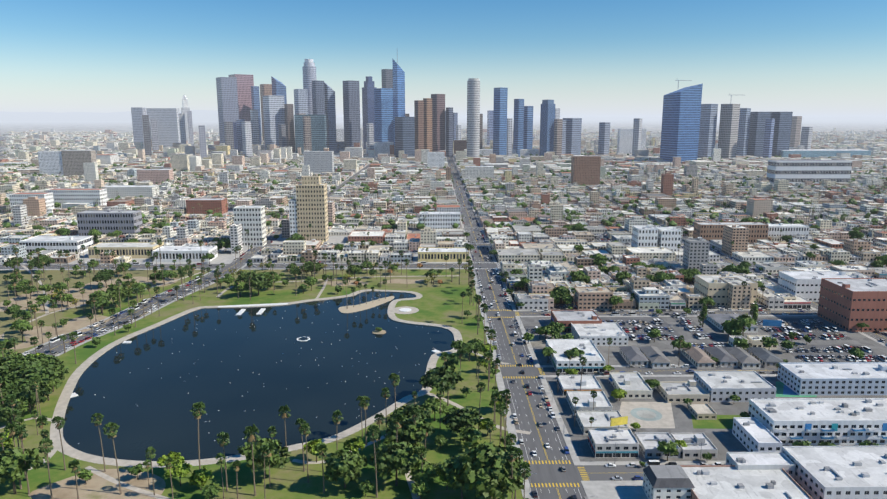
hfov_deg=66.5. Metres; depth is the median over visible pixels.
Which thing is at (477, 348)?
fan palm
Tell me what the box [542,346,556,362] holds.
street tree
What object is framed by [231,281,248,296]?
broadleaf tree
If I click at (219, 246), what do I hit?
street tree
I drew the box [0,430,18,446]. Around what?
broadleaf tree
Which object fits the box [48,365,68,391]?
broadleaf tree
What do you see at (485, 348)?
broadleaf tree
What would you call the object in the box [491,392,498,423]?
fan palm
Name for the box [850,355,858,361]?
car
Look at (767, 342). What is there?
street tree
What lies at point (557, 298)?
street tree
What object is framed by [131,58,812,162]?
skyscrapers
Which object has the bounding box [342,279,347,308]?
island palm
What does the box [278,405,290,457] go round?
fan palm
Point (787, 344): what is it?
street tree
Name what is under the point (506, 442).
broadleaf tree
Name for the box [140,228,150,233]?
street tree
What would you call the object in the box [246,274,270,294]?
broadleaf tree
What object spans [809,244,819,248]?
street tree
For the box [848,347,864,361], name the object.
street tree
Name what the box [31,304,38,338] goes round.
fan palm
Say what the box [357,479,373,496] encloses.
broadleaf tree
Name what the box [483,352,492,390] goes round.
fan palm
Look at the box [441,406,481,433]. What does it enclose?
broadleaf tree
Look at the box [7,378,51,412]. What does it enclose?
broadleaf tree
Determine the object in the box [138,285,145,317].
fan palm
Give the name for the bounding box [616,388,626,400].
street tree
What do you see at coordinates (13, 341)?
date palm
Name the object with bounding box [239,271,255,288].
broadleaf tree
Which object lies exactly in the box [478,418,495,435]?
broadleaf tree
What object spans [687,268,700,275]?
street tree
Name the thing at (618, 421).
street furniture
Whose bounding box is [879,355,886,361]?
car
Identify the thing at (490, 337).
fan palm
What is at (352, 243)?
fan palm
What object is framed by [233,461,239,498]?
fan palm
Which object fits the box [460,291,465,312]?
fan palm
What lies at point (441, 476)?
broadleaf tree
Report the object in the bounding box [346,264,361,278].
broadleaf tree
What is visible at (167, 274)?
broadleaf tree
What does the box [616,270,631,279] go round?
street tree
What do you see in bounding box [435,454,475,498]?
broadleaf tree
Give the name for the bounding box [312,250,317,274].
fan palm
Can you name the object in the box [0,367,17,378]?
broadleaf tree
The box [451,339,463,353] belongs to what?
broadleaf tree
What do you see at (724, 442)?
parking lot
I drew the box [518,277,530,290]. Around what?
street tree
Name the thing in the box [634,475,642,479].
car
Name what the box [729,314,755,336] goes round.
street tree
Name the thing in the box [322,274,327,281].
broadleaf tree
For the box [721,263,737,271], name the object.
street tree
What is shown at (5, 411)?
broadleaf tree
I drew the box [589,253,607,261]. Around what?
street tree
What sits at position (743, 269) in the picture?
street tree
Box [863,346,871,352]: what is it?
car
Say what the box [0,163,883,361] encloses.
parking lots
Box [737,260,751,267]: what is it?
street tree
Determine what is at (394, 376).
fan palm
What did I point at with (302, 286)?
broadleaf tree
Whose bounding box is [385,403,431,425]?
broadleaf tree
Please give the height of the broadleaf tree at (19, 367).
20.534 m
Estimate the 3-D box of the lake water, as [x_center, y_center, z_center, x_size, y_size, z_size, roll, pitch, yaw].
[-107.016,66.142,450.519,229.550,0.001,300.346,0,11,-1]
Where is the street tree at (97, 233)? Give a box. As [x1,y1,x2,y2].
[88,230,100,237]
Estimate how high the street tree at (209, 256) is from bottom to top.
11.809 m
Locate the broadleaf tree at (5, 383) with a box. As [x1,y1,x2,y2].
[0,375,21,404]
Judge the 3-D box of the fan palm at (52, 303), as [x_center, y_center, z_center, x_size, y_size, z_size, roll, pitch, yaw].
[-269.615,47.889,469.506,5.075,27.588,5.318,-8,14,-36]
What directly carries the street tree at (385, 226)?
on the ground at (654, 125)
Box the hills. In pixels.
[0,110,539,120]
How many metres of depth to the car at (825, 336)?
467.95 m
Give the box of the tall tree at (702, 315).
[697,300,707,326]
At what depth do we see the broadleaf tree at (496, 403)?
350.06 m
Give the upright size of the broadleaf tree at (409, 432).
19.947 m
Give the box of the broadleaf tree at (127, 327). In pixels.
[123,323,131,331]
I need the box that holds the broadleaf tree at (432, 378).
[419,365,461,399]
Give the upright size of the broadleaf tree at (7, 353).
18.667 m
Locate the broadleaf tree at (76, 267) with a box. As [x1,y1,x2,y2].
[72,265,81,269]
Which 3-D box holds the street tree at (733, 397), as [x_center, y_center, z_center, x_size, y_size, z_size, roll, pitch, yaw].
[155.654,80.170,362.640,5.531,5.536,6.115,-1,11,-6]
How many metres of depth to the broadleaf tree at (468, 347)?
422.02 m
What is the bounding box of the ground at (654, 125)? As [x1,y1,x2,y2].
[0,117,886,480]
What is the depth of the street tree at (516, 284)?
596.48 m
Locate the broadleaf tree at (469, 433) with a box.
[459,427,481,447]
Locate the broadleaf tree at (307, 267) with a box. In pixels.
[301,261,320,273]
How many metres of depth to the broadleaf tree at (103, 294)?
527.93 m
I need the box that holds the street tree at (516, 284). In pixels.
[513,282,522,290]
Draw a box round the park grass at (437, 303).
[0,269,522,498]
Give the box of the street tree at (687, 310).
[683,307,690,315]
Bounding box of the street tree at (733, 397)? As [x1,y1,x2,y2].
[730,394,739,401]
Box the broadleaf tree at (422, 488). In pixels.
[411,480,430,498]
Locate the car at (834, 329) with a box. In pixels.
[831,326,837,331]
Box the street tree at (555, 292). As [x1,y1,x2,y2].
[550,290,561,296]
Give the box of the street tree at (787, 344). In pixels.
[779,340,797,352]
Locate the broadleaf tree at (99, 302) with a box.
[94,298,112,314]
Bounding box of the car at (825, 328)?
[823,326,830,331]
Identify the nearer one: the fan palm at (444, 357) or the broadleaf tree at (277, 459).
the broadleaf tree at (277, 459)
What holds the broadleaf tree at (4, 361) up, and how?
on the park grass at (437, 303)
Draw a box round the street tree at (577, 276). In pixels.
[570,270,585,281]
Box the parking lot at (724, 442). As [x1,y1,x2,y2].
[0,178,886,461]
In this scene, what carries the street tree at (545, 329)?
on the ground at (654, 125)
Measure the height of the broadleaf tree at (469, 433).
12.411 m
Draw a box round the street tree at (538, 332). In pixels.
[534,327,545,338]
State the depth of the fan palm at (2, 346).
386.66 m
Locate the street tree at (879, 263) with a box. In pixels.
[870,259,885,266]
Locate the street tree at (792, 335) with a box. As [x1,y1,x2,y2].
[789,332,797,340]
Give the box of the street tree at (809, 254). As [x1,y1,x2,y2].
[805,252,815,260]
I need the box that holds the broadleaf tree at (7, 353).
[0,348,22,359]
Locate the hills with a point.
(204, 115)
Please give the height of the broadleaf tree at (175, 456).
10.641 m
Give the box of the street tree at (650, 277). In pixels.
[646,274,654,280]
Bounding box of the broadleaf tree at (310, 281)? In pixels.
[304,276,317,290]
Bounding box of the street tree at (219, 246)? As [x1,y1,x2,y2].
[213,243,221,249]
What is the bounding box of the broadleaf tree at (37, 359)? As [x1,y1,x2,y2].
[6,357,41,369]
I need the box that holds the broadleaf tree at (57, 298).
[54,294,66,305]
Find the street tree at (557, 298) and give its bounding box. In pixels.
[550,293,561,306]
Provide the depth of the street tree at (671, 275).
614.36 m
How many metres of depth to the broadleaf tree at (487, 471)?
258.61 m
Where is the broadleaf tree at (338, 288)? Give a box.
[335,285,341,291]
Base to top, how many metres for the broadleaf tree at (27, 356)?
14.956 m
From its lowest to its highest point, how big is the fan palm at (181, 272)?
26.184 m
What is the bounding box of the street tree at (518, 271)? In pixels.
[512,269,522,273]
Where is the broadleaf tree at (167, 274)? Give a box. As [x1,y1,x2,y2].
[156,270,173,284]
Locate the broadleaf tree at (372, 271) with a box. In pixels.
[368,269,376,274]
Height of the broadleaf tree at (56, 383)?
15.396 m
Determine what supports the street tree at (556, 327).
on the ground at (654, 125)
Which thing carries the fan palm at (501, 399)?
on the park grass at (437, 303)
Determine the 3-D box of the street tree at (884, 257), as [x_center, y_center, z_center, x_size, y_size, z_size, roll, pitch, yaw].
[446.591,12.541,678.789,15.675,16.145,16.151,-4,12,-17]
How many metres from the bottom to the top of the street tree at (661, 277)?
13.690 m
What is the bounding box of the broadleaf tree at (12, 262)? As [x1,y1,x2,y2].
[3,257,22,269]
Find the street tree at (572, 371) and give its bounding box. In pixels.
[565,368,578,374]
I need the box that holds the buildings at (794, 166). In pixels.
[0,128,886,197]
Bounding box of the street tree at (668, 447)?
[657,440,678,460]
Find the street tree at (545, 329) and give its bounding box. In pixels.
[538,325,551,339]
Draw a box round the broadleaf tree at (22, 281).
[18,279,28,286]
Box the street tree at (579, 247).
[574,244,583,250]
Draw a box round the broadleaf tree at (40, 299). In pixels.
[35,294,50,310]
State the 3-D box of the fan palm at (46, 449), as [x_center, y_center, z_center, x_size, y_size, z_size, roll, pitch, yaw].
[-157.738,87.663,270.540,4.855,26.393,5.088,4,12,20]
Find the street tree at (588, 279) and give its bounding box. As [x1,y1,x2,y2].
[582,275,590,282]
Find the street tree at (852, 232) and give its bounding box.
[848,230,858,235]
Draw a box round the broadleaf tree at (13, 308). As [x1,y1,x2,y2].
[4,304,21,319]
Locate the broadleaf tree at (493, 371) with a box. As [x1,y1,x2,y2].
[485,366,500,374]
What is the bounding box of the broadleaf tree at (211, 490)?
[200,484,218,498]
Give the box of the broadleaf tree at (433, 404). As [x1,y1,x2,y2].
[422,397,449,420]
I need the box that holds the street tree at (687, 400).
[681,398,692,406]
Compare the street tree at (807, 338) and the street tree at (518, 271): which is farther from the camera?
the street tree at (518, 271)
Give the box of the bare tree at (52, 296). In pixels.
[47,292,56,304]
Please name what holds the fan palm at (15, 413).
on the park grass at (437, 303)
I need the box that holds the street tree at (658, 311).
[654,309,662,315]
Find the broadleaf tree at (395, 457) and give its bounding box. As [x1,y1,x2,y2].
[368,439,423,485]
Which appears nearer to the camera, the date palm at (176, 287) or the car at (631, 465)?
the car at (631, 465)
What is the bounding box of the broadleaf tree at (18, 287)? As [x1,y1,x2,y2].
[8,283,22,294]
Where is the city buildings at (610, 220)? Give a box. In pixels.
[0,132,886,229]
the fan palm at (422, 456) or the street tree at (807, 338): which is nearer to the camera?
the fan palm at (422, 456)
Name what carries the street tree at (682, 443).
on the ground at (654, 125)
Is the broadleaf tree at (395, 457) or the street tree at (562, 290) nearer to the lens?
the broadleaf tree at (395, 457)
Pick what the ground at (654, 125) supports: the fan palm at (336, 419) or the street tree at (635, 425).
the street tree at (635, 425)
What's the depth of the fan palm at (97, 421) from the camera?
288.87 m
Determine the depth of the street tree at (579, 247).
750.44 m
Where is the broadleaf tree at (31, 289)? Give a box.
[22,285,36,298]
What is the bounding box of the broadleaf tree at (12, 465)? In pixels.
[0,444,49,493]
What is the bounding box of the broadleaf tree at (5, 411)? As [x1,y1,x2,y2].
[0,402,24,423]
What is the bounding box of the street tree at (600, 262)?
[594,259,605,265]
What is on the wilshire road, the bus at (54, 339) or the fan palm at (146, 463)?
the bus at (54, 339)
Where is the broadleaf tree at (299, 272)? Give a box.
[289,267,301,274]
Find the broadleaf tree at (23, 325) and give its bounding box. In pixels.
[9,320,33,341]
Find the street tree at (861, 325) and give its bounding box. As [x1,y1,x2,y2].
[856,323,869,332]
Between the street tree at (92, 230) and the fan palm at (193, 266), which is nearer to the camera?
the fan palm at (193, 266)
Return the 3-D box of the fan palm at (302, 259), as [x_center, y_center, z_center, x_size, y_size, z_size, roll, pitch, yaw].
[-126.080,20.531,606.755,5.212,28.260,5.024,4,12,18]
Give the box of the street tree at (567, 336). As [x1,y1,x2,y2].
[561,333,573,338]
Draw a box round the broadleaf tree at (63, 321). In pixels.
[60,318,68,324]
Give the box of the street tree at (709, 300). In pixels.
[698,296,715,308]
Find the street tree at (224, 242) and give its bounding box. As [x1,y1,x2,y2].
[217,238,230,252]
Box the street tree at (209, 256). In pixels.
[204,253,214,263]
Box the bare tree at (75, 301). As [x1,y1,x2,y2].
[71,298,80,308]
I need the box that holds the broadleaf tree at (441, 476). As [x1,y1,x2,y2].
[436,468,449,489]
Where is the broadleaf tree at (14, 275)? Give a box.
[8,273,23,282]
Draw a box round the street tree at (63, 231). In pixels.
[55,227,70,235]
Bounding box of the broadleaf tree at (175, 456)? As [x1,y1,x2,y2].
[157,451,184,475]
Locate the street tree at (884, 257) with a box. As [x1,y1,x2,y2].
[880,255,886,266]
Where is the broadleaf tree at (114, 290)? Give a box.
[106,283,133,306]
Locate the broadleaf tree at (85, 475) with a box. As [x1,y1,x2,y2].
[77,469,92,483]
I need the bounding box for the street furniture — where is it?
[464,220,874,496]
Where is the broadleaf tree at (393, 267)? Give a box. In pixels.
[387,264,398,270]
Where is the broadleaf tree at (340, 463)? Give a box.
[324,447,367,487]
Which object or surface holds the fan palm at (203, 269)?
on the park grass at (437, 303)
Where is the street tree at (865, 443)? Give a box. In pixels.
[859,440,878,445]
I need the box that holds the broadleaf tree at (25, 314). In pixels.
[12,310,32,320]
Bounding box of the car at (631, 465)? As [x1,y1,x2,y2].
[627,463,636,466]
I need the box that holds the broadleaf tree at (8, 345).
[2,339,13,348]
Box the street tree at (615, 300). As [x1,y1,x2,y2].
[609,295,623,310]
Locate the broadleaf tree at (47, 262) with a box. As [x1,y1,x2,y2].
[32,254,54,267]
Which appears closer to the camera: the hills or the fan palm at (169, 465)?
the fan palm at (169, 465)
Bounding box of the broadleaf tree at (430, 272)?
[425,268,436,282]
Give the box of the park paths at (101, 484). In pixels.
[0,265,530,498]
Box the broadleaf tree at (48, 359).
[29,354,63,365]
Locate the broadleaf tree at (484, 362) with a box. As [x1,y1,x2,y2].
[481,358,491,370]
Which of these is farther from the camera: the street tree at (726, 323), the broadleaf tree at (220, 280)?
the broadleaf tree at (220, 280)
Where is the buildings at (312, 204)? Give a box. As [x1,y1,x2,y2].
[0,161,886,263]
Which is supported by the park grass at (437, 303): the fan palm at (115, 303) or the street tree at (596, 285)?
the fan palm at (115, 303)
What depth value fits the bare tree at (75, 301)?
540.00 m
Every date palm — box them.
[10,337,19,354]
[51,322,59,334]
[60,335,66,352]
[63,278,69,292]
[126,308,135,323]
[133,287,139,302]
[172,285,179,300]
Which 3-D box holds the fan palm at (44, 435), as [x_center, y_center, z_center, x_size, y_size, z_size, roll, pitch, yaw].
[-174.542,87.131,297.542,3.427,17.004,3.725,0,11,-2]
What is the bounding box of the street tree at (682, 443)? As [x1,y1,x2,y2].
[675,440,687,446]
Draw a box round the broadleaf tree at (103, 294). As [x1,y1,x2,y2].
[86,290,111,312]
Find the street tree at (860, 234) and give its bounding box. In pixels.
[854,232,864,238]
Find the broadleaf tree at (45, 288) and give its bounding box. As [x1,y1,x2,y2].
[38,284,50,293]
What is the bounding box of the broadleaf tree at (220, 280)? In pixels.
[214,278,227,289]
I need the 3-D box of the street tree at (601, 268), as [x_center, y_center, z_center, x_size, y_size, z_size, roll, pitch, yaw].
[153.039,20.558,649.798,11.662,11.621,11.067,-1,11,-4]
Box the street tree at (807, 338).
[803,335,811,343]
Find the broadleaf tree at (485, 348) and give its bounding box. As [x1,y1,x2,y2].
[481,343,496,352]
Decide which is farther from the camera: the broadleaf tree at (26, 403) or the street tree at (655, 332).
the street tree at (655, 332)
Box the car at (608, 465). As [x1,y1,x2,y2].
[605,463,615,467]
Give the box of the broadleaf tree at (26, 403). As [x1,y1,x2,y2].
[4,392,28,416]
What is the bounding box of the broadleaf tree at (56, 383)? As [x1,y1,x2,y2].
[39,373,62,400]
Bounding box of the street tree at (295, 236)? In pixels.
[291,233,304,239]
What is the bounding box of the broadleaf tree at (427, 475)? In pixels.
[407,459,435,482]
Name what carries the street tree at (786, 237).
on the ground at (654, 125)
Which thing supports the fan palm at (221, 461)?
on the park grass at (437, 303)
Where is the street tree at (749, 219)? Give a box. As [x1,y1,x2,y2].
[741,217,755,221]
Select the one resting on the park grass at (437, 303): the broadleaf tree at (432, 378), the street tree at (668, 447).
the broadleaf tree at (432, 378)
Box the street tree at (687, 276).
[683,272,692,281]
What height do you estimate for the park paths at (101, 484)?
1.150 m
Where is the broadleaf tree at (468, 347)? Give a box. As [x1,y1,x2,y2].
[462,342,479,361]
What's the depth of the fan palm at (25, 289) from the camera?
533.84 m
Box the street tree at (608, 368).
[603,365,613,371]
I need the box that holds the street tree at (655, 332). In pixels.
[646,328,660,341]
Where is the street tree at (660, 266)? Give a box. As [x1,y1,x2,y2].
[655,264,666,269]
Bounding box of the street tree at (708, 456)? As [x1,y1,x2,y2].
[702,452,712,459]
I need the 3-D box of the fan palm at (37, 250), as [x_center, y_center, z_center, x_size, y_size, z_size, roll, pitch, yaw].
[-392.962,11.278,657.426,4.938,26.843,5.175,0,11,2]
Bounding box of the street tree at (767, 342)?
[760,336,778,350]
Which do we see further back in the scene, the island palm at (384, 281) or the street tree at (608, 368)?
the island palm at (384, 281)
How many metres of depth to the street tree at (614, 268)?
638.87 m
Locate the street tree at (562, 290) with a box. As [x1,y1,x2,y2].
[553,286,569,301]
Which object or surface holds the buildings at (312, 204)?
on the ground at (654, 125)
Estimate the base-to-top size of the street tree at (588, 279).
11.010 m
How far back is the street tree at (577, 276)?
609.77 m
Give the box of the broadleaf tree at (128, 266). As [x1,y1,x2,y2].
[116,262,131,275]
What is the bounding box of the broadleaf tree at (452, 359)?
[442,354,459,366]
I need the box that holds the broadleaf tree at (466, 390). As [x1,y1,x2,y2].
[460,386,472,396]
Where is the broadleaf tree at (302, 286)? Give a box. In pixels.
[298,284,309,292]
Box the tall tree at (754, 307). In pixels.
[750,299,758,324]
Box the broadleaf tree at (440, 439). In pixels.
[434,434,447,447]
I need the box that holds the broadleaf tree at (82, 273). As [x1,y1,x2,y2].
[79,271,85,277]
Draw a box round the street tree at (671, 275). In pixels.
[666,273,675,279]
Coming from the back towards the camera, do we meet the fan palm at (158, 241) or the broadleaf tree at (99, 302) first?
the fan palm at (158, 241)
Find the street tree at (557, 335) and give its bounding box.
[551,332,561,338]
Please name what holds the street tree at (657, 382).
on the ground at (654, 125)
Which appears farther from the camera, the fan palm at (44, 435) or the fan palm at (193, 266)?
the fan palm at (193, 266)
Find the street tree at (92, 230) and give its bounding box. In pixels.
[89,229,102,236]
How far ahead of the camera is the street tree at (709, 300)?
535.72 m
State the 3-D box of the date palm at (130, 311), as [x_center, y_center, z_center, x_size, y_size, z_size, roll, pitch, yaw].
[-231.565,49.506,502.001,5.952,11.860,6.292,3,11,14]
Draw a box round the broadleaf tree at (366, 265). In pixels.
[360,261,372,268]
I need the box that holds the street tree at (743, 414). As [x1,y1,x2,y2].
[740,412,749,416]
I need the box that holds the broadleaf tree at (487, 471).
[452,438,527,498]
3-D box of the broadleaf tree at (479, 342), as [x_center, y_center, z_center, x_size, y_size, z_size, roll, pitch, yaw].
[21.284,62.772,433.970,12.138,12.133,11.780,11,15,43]
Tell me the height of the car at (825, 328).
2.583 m
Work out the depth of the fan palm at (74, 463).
267.68 m
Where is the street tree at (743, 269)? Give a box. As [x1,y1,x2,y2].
[733,265,751,273]
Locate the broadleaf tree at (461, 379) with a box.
[453,373,463,383]
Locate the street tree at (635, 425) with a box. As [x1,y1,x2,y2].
[630,422,640,430]
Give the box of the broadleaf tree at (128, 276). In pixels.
[122,273,132,280]
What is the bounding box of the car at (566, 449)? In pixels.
[564,446,569,453]
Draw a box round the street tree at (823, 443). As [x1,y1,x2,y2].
[817,441,835,445]
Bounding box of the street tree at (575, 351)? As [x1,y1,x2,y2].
[564,347,584,356]
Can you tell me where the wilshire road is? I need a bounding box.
[22,263,246,355]
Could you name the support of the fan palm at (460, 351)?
on the park grass at (437, 303)
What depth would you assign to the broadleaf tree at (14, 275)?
619.40 m
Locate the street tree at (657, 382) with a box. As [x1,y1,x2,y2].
[651,379,660,391]
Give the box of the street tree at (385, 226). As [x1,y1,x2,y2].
[381,225,389,229]
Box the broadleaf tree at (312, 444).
[303,438,326,461]
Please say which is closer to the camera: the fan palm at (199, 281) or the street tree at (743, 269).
the fan palm at (199, 281)
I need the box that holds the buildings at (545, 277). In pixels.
[500,237,886,348]
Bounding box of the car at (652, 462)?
[645,460,659,466]
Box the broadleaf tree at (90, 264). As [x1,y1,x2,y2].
[87,259,97,271]
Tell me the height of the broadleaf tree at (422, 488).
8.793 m
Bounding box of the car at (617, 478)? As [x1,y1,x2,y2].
[611,476,622,480]
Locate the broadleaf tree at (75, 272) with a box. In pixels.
[70,270,78,277]
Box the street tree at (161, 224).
[157,222,165,226]
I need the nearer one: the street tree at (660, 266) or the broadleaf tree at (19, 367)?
the broadleaf tree at (19, 367)
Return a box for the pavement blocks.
[0,157,886,498]
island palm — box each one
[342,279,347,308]
[351,287,355,306]
[383,279,386,298]
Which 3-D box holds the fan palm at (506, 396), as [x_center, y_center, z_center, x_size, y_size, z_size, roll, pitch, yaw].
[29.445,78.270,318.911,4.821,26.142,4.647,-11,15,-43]
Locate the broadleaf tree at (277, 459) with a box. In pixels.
[237,434,290,478]
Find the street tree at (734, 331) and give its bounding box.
[727,327,741,335]
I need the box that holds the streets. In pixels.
[0,157,885,498]
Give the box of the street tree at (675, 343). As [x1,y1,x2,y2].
[670,339,691,354]
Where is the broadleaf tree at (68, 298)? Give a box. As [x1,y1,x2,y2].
[59,293,73,306]
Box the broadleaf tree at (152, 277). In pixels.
[148,272,157,280]
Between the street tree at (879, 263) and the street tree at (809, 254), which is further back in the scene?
the street tree at (809, 254)
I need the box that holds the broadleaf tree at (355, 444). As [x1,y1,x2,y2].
[343,437,364,451]
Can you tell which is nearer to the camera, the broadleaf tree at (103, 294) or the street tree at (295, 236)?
the broadleaf tree at (103, 294)
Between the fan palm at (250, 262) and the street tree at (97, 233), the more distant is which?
the street tree at (97, 233)
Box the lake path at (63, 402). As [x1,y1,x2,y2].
[50,289,462,466]
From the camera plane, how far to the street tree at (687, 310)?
520.51 m
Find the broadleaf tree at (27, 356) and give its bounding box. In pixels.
[12,354,35,358]
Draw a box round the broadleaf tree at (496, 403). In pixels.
[489,395,509,406]
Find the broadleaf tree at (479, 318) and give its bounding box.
[472,314,484,324]
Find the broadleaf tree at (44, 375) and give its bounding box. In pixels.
[12,368,58,405]
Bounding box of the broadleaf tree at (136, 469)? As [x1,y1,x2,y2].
[127,463,143,478]
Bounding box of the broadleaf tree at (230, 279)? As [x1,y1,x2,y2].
[223,275,234,287]
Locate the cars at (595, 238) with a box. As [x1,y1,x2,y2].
[7,159,871,250]
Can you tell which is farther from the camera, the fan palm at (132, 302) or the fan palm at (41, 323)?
the fan palm at (132, 302)
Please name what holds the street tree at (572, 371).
on the ground at (654, 125)
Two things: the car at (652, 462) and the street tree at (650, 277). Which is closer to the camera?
the car at (652, 462)
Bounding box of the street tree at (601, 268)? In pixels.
[598,265,607,271]
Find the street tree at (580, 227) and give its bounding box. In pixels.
[573,223,583,230]
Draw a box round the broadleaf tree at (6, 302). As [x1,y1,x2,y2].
[3,300,11,306]
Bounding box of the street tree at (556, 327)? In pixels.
[547,321,564,333]
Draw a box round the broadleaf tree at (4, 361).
[0,355,26,372]
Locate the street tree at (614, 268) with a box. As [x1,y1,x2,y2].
[608,265,620,271]
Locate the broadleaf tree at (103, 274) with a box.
[92,269,114,287]
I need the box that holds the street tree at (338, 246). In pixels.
[335,243,343,249]
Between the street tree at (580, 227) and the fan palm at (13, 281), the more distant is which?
the street tree at (580, 227)
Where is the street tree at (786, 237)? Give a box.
[781,235,791,241]
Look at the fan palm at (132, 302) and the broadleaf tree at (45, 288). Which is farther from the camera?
the broadleaf tree at (45, 288)
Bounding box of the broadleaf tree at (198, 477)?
[188,466,213,488]
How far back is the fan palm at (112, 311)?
473.14 m
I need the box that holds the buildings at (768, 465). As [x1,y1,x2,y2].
[546,271,886,498]
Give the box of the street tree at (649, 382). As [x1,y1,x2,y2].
[645,379,655,387]
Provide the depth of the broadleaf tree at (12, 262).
664.33 m
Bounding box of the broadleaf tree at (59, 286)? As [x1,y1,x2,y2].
[51,282,67,292]
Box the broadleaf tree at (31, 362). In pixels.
[16,359,59,374]
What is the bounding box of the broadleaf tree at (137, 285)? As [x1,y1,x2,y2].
[131,282,147,297]
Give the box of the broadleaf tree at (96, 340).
[92,337,100,347]
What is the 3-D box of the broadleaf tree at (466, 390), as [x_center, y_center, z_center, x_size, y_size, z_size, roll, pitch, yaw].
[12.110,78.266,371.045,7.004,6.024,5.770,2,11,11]
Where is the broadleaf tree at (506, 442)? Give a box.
[500,436,510,446]
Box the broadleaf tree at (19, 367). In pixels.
[2,364,41,378]
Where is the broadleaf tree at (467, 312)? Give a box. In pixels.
[464,310,471,315]
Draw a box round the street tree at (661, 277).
[655,273,671,281]
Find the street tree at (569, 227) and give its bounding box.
[562,225,572,230]
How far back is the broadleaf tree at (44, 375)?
355.40 m
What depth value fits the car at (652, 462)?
297.29 m
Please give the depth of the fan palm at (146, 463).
278.19 m
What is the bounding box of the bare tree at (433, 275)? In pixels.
[429,273,438,284]
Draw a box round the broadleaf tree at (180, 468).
[165,458,191,485]
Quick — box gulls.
[78,309,419,443]
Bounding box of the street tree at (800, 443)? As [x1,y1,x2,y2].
[792,441,812,445]
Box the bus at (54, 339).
[50,337,57,342]
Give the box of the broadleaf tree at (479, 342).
[467,338,483,355]
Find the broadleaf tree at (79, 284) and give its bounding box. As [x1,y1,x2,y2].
[73,281,84,290]
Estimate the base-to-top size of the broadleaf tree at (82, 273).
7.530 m
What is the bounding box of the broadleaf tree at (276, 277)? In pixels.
[267,273,280,289]
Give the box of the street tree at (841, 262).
[835,260,846,264]
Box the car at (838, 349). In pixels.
[834,346,842,352]
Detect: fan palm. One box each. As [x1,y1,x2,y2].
[0,341,5,356]
[0,376,3,402]
[0,432,6,450]
[3,275,9,299]
[4,422,21,488]
[5,394,17,420]
[10,278,17,303]
[10,410,20,448]
[13,248,18,265]
[14,417,26,479]
[14,425,29,493]
[23,286,28,307]
[26,252,32,259]
[27,301,32,325]
[28,264,33,292]
[29,376,41,418]
[30,336,38,351]
[30,410,38,434]
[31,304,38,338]
[31,381,39,416]
[33,275,39,295]
[34,248,40,274]
[36,415,47,455]
[37,320,44,343]
[38,438,52,498]
[39,257,45,280]
[40,429,49,465]
[45,332,51,354]
[49,299,57,335]
[51,416,65,469]
[56,250,62,273]
[58,291,62,311]
[63,249,69,277]
[68,459,80,498]
[69,332,77,363]
[87,313,93,336]
[90,294,96,321]
[91,413,105,471]
[102,422,121,494]
[107,269,113,302]
[109,308,115,334]
[113,300,119,329]
[115,278,121,310]
[129,300,136,326]
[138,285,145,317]
[143,459,150,488]
[145,447,155,494]
[146,284,151,313]
[153,286,159,316]
[156,239,161,269]
[160,264,164,290]
[164,457,173,498]
[178,270,183,300]
[181,268,186,296]
[187,270,193,303]
[190,401,205,468]
[191,264,195,291]
[197,279,201,299]
[201,267,205,292]
[215,453,225,498]
[216,432,229,490]
[232,460,240,498]
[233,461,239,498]
[243,424,259,495]
[246,272,252,300]
[247,259,252,295]
[259,445,269,498]
[265,442,274,487]
[267,426,276,439]
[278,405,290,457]
[293,269,297,295]
[295,418,306,471]
[300,257,304,283]
[300,423,310,482]
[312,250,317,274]
[315,443,327,492]
[322,253,327,269]
[332,410,342,449]
[334,264,337,284]
[349,241,354,264]
[356,396,363,436]
[360,396,369,444]
[366,425,379,497]
[374,413,384,441]
[380,387,389,434]
[382,260,387,278]
[388,373,399,409]
[390,412,403,473]
[398,250,403,274]
[403,259,408,272]
[409,407,419,443]
[411,391,417,401]
[416,445,426,473]
[420,426,430,460]
[436,388,443,428]
[441,352,447,365]
[445,382,452,405]
[457,258,461,283]
[457,349,464,371]
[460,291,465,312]
[466,256,470,284]
[473,345,480,375]
[475,295,481,334]
[476,358,482,387]
[476,382,485,428]
[480,303,487,343]
[483,326,488,342]
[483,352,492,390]
[486,329,495,381]
[486,420,494,441]
[491,391,497,421]
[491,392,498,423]
[492,358,500,389]
[495,403,504,444]
[497,391,504,435]
[498,406,508,446]
[502,389,510,435]
[505,445,517,498]
[506,433,516,445]
[514,447,523,498]
[517,462,530,498]
[567,353,572,369]
[572,397,578,426]
[579,357,586,390]
[590,390,596,410]
[607,337,612,364]
[678,335,684,365]
[741,281,746,308]
[760,285,765,308]
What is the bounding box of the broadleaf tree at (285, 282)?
[282,279,288,284]
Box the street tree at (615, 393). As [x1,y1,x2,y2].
[611,389,623,400]
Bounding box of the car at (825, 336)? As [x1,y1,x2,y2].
[821,334,828,339]
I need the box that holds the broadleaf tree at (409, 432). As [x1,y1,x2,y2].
[384,415,434,445]
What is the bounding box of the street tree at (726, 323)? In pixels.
[721,318,738,335]
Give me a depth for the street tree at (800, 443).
303.27 m
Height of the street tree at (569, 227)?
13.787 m
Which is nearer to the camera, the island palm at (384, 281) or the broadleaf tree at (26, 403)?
the broadleaf tree at (26, 403)
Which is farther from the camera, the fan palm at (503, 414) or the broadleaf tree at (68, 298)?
the broadleaf tree at (68, 298)
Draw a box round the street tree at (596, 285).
[590,283,603,286]
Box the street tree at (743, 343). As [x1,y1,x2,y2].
[733,338,748,348]
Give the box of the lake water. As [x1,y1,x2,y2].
[63,291,453,460]
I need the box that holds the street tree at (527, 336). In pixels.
[523,332,533,340]
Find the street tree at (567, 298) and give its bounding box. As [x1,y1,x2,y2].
[562,294,573,305]
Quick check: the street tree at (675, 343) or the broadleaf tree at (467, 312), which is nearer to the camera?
the street tree at (675, 343)

